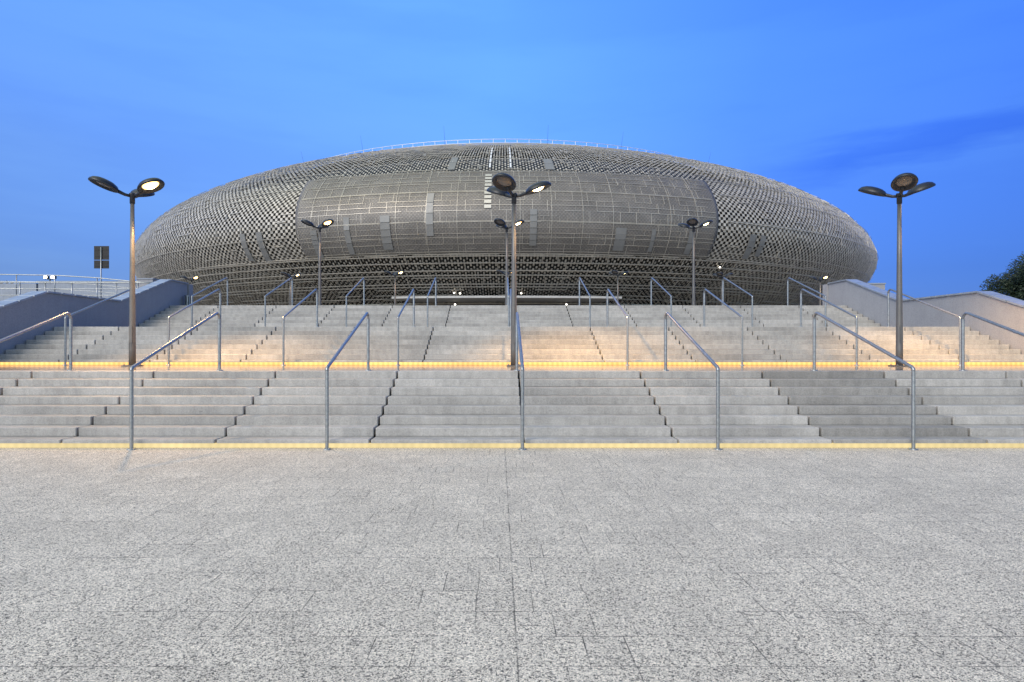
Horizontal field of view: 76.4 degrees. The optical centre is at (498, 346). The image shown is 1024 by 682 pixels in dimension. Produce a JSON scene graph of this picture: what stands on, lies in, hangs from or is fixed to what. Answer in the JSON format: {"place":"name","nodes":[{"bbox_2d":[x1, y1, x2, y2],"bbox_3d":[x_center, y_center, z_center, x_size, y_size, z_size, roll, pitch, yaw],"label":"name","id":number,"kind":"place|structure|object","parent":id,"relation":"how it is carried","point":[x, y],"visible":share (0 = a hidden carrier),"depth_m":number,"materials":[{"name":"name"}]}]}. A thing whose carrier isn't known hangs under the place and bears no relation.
{"place":"outdoors","nodes":[
{"label":"outdoors","id":0,"kind":"place"},
{"bbox_2d":[0,281,136,298],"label":"parapet wall","id":1,"kind":"structure","parent":0,"point":[88,289],"depth_m":46.00,"materials":[{"name":"concrete"}]},
{"bbox_2d":[44,276,56,280],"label":"floodlight","id":2,"kind":"object","parent":1,"relation":"on","point":[47,277],"visible":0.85,"depth_m":46.13,"materials":[{"name":"white glass"}]},
{"bbox_2d":[136,278,159,287],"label":"concrete block","id":3,"kind":"structure","parent":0,"point":[145,280],"depth_m":40.00,"materials":[{"name":"grey concrete"}]},
{"bbox_2d":[184,295,190,304],"bbox_3d":[-12.735,-1.857,26.600,0.260,0.475,0.256,0,0,0],"label":"litter bin","id":4,"kind":"object","parent":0,"point":[187,299],"visible":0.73,"depth_m":26.52,"materials":[{"name":"metal"}]},
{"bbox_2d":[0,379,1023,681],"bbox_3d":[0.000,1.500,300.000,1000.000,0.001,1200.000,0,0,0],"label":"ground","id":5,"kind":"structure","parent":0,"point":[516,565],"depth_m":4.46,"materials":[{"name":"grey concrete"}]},
{"bbox_2d":[0,279,192,353],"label":"wing wall","id":6,"kind":"structure","parent":5,"relation":"on","point":[28,310],"depth_m":20.04,"materials":[{"name":"concrete"}]},
{"bbox_2d":[0,370,1023,447],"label":"stair flight","id":7,"kind":"object","parent":5,"relation":"on","point":[482,409],"visible":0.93,"depth_m":10.70,"materials":[{"name":"concrete"}]},
{"bbox_2d":[0,312,74,370],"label":"handrail","id":8,"kind":"object","parent":7,"relation":"on","point":[50,320],"visible":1,"depth_m":12.39,"materials":[{"name":"metal"}]},
{"bbox_2d":[126,312,222,449],"bbox_3d":[-5.358,0.420,10.971,0.132,2.160,3.114,0,0,0],"label":"handrail","id":9,"kind":"object","parent":7,"relation":"on","point":[131,405],"visible":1,"depth_m":9.73,"materials":[{"name":"metal"}]},
{"bbox_2d":[322,312,371,449],"bbox_3d":[-2.508,0.420,10.971,0.132,2.160,3.114,0,0,0],"label":"handrail","id":10,"kind":"object","parent":7,"relation":"on","point":[334,357],"visible":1,"depth_m":9.69,"materials":[{"name":"metal"}]},
{"bbox_2d":[513,312,526,449],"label":"handrail","id":11,"kind":"object","parent":7,"relation":"on","point":[517,335],"visible":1,"depth_m":9.79,"materials":[{"name":"metal"}]},
{"bbox_2d":[662,312,722,449],"bbox_3d":[3.192,0.420,10.971,0.132,2.160,3.114,0,0,0],"label":"handrail","id":12,"kind":"object","parent":7,"relation":"on","point":[704,353],"visible":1,"depth_m":9.77,"materials":[{"name":"metal"}]},
{"bbox_2d":[810,312,918,449],"bbox_3d":[6.042,0.420,10.971,0.132,2.160,3.114,0,0,0],"label":"handrail","id":13,"kind":"object","parent":7,"relation":"on","point":[898,359],"visible":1,"depth_m":10.07,"materials":[{"name":"metal"}]},
{"bbox_2d":[959,312,1023,370],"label":"handrail","id":14,"kind":"object","parent":7,"relation":"on","point":[963,335],"visible":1,"depth_m":12.44,"materials":[{"name":"metal"}]},
{"bbox_2d":[823,279,1023,353],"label":"wing wall","id":15,"kind":"structure","parent":5,"relation":"on","point":[869,301],"depth_m":20.10,"materials":[{"name":"concrete"}]},
{"bbox_2d":[0,365,1023,372],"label":"landing","id":16,"kind":"object","parent":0,"point":[494,367],"visible":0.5,"depth_m":14.40,"materials":[{"name":"grey concrete"}]},
{"bbox_2d":[88,176,164,365],"bbox_3d":[-8.593,-1.721,15.437,1.620,4.361,1.482,0,0,0],"label":"lamp post","id":17,"kind":"object","parent":16,"relation":"on","point":[148,187],"visible":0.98,"depth_m":15.24,"materials":[{"name":"grey metal"}]},
{"bbox_2d":[129,326,131,342],"bbox_3d":[-8.628,-0.290,15.232,0.070,0.400,0.036,0,0,0],"label":"service door","id":18,"kind":"structure","parent":17,"relation":"in","point":[130,327],"depth_m":15.21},
{"bbox_2d":[0,327,1023,364],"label":"stair flight","id":19,"kind":"object","parent":16,"relation":"on","point":[492,345],"visible":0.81,"depth_m":17.38,"materials":[{"name":"concrete"}]},
{"bbox_2d":[64,289,128,364],"bbox_3d":[-10.778,-0.620,17.651,0.132,2.160,3.114,0,0,0],"label":"handrail","id":20,"kind":"object","parent":19,"relation":"on","point":[65,333],"visible":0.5,"depth_m":16.16,"materials":[{"name":"metal"}]},
{"bbox_2d":[166,289,220,364],"bbox_3d":[-8.208,-0.620,17.651,0.132,2.160,3.114,0,0,0],"label":"handrail","id":21,"kind":"object","parent":19,"relation":"on","point":[191,304],"visible":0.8,"depth_m":16.94,"materials":[{"name":"metal"}]},
{"bbox_2d":[281,289,318,364],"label":"handrail","id":22,"kind":"object","parent":19,"relation":"on","point":[283,329],"visible":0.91,"depth_m":16.34,"materials":[{"name":"metal"}]},
{"bbox_2d":[396,289,414,364],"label":"handrail","id":23,"kind":"object","parent":19,"relation":"on","point":[405,303],"visible":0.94,"depth_m":16.92,"materials":[{"name":"metal"}]},
{"bbox_2d":[509,289,510,326],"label":"handrail","id":24,"kind":"object","parent":19,"relation":"on","point":[510,308],"visible":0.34,"depth_m":19.11,"materials":[{"name":"metal"}]},
{"bbox_2d":[606,289,628,364],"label":"handrail","id":25,"kind":"object","parent":19,"relation":"on","point":[618,304],"visible":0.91,"depth_m":16.89,"materials":[{"name":"metal"}]},
{"bbox_2d":[702,289,742,364],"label":"handrail","id":26,"kind":"object","parent":19,"relation":"on","point":[726,305],"visible":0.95,"depth_m":17.07,"materials":[{"name":"metal"}]},
{"bbox_2d":[799,289,857,364],"bbox_3d":[8.892,-0.620,17.651,0.132,2.160,3.114,0,0,0],"label":"handrail","id":27,"kind":"object","parent":19,"relation":"on","point":[837,307],"visible":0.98,"depth_m":17.24,"materials":[{"name":"metal"}]},
{"bbox_2d":[886,289,960,364],"bbox_3d":[11.462,-0.620,17.651,0.132,2.160,3.114,0,0,0],"label":"handrail","id":28,"kind":"object","parent":19,"relation":"on","point":[945,311],"visible":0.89,"depth_m":17.07,"materials":[{"name":"metal"}]},
{"bbox_2d":[487,173,550,365],"bbox_3d":[0.465,-1.721,15.253,1.540,4.361,1.564,0,0,0],"label":"lamp post","id":29,"kind":"object","parent":16,"relation":"on","point":[504,184],"visible":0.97,"depth_m":15.24,"materials":[{"name":"grey metal"}]},
{"bbox_2d":[513,326,514,342],"bbox_3d":[0.352,-0.290,15.232,0.070,0.400,0.036,0,0,0],"label":"service door","id":30,"kind":"structure","parent":29,"relation":"in","point":[513,326],"depth_m":15.21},
{"bbox_2d":[858,173,935,365],"bbox_3d":[9.520,-1.721,15.237,1.558,4.361,1.549,0,0,0],"label":"lamp post","id":31,"kind":"object","parent":16,"relation":"on","point":[901,183],"visible":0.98,"depth_m":15.25,"materials":[{"name":"grey metal"}]},
{"bbox_2d":[899,326,902,342],"bbox_3d":[9.422,-0.290,15.232,0.070,0.400,0.036,0,0,0],"label":"service door","id":32,"kind":"structure","parent":31,"relation":"in","point":[900,327],"depth_m":15.21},
{"bbox_2d":[0,0,1023,298],"label":"sky","id":33,"kind":"structure","parent":0,"point":[828,100],"materials":[{"name":"blue"}]},
{"bbox_2d":[868,283,885,289],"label":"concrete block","id":34,"kind":"structure","parent":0,"point":[880,285],"depth_m":40.00,"materials":[{"name":"grey concrete"}]},
{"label":"upper square","id":35,"kind":"structure","parent":0,"visible":0},
{"bbox_2d":[0,296,14,300],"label":"access ramp","id":36,"kind":"structure","parent":35,"relation":"on","point":[2,298],"depth_m":32.00,"materials":[{"name":"concrete"}]},
{"bbox_2d":[0,274,149,294],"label":"railing","id":37,"kind":"object","parent":36,"relation":"on","point":[67,276],"visible":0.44,"depth_m":32.18,"materials":[{"name":"metal"}]},
{"bbox_2d":[0,282,151,296],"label":"railing","id":38,"kind":"object","parent":35,"relation":"on","point":[71,288],"visible":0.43,"depth_m":27.30,"materials":[{"name":"metal"}]},
{"bbox_2d":[94,246,108,297],"bbox_3d":[-21.424,-3.523,35.013,0.800,3.803,0.093,0,0,0],"label":"road sign","id":39,"kind":"object","parent":35,"relation":"on","point":[101,257],"visible":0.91,"depth_m":35.03,"materials":[{"name":"metal"}]},
{"bbox_2d":[180,276,198,284],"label":"lamp post","id":40,"kind":"object","parent":35,"relation":"on","point":[193,278],"visible":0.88,"depth_m":56.07,"materials":[{"name":"grey metal"}]},
{"bbox_2d":[281,272,300,304],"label":"lamp post","id":41,"kind":"object","parent":35,"relation":"on","point":[288,275],"visible":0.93,"depth_m":53.78,"materials":[{"name":"grey metal"}]},
{"bbox_2d":[301,219,333,304],"bbox_3d":[-8.656,-3.841,31.436,1.593,4.441,1.497,0,0,0],"label":"lamp post","id":42,"kind":"object","parent":35,"relation":"on","point":[326,223],"visible":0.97,"depth_m":31.24,"materials":[{"name":"grey metal"}]},
{"bbox_2d":[384,270,403,304],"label":"lamp post","id":43,"kind":"object","parent":35,"relation":"on","point":[394,274],"visible":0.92,"depth_m":52.41,"materials":[{"name":"grey metal"}]},
{"bbox_2d":[135,136,877,305],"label":"arena","id":44,"kind":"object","parent":35,"relation":"on","point":[422,217],"visible":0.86,"depth_m":77.67,"materials":[{"name":"metal"}]},
{"bbox_2d":[496,270,516,274],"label":"lamp post","id":45,"kind":"object","parent":35,"relation":"on","point":[500,271],"visible":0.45,"depth_m":51.77,"materials":[{"name":"grey metal"}]},
{"bbox_2d":[494,218,523,304],"bbox_3d":[0.488,-3.841,31.328,1.458,4.441,1.593,0,0,0],"label":"lamp post","id":46,"kind":"object","parent":35,"relation":"on","point":[499,223],"visible":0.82,"depth_m":31.24,"materials":[{"name":"grey metal"}]},
{"bbox_2d":[609,270,627,302],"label":"lamp post","id":47,"kind":"object","parent":35,"relation":"on","point":[613,272],"visible":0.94,"depth_m":52.41,"materials":[{"name":"grey metal"}]},
{"bbox_2d":[678,218,712,304],"bbox_3d":[9.497,-3.841,31.265,1.475,4.441,1.606,0,0,0],"label":"lamp post","id":48,"kind":"object","parent":35,"relation":"on","point":[692,222],"visible":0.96,"depth_m":31.25,"materials":[{"name":"grey metal"}]},
{"bbox_2d":[713,272,732,304],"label":"lamp post","id":49,"kind":"object","parent":35,"relation":"on","point":[718,274],"visible":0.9,"depth_m":53.80,"materials":[{"name":"grey metal"}]},
{"bbox_2d":[809,275,828,304],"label":"lamp post","id":50,"kind":"object","parent":35,"relation":"on","point":[821,278],"visible":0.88,"depth_m":56.26,"materials":[{"name":"grey metal"}]},
{"bbox_2d":[979,254,1023,300],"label":"tree","id":51,"kind":"object","parent":35,"relation":"on","point":[1011,285],"visible":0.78,"depth_m":60.61,"materials":[{"name":"green plant"}]},
{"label":"landing","id":52,"kind":"structure","parent":0,"visible":0},
{"bbox_2d":[139,305,879,326],"bbox_3d":[0.372,-1.076,24.419,26.600,1.092,2.970,0,0,0],"label":"stair flight","id":53,"kind":"object","parent":52,"relation":"on","point":[529,316],"visible":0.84,"depth_m":24.40,"materials":[{"name":"concrete"}]},
{"bbox_2d":[191,277,227,326],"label":"handrail","id":54,"kind":"object","parent":53,"relation":"on","point":[200,292],"visible":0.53,"depth_m":23.41,"materials":[{"name":"metal"}]},
{"bbox_2d":[264,277,292,326],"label":"handrail","id":55,"kind":"object","parent":53,"relation":"on","point":[274,290],"visible":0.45,"depth_m":23.80,"materials":[{"name":"metal"}]},
{"bbox_2d":[346,277,364,326],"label":"handrail","id":56,"kind":"object","parent":53,"relation":"on","point":[363,279],"visible":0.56,"depth_m":25.04,"materials":[{"name":"metal"}]},
{"bbox_2d":[427,277,436,326],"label":"handrail","id":57,"kind":"object","parent":53,"relation":"on","point":[435,281],"visible":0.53,"depth_m":25.04,"materials":[{"name":"metal"}]},
{"bbox_2d":[507,277,508,326],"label":"handrail","id":58,"kind":"object","parent":53,"relation":"on","point":[508,299],"visible":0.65,"depth_m":23.61,"materials":[{"name":"metal"}]},
{"bbox_2d":[579,277,590,326],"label":"handrail","id":59,"kind":"object","parent":53,"relation":"on","point":[589,300],"visible":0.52,"depth_m":22.80,"materials":[{"name":"metal"}]},
{"bbox_2d":[651,277,671,326],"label":"handrail","id":60,"kind":"object","parent":53,"relation":"on","point":[668,294],"visible":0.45,"depth_m":23.12,"materials":[{"name":"metal"}]},
{"bbox_2d":[722,277,752,326],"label":"handrail","id":61,"kind":"object","parent":53,"relation":"on","point":[739,288],"visible":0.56,"depth_m":24.54,"materials":[{"name":"metal"}]},
{"bbox_2d":[787,277,825,326],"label":"handrail","id":62,"kind":"object","parent":53,"relation":"on","point":[807,287],"visible":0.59,"depth_m":24.67,"materials":[{"name":"metal"}]}
]}

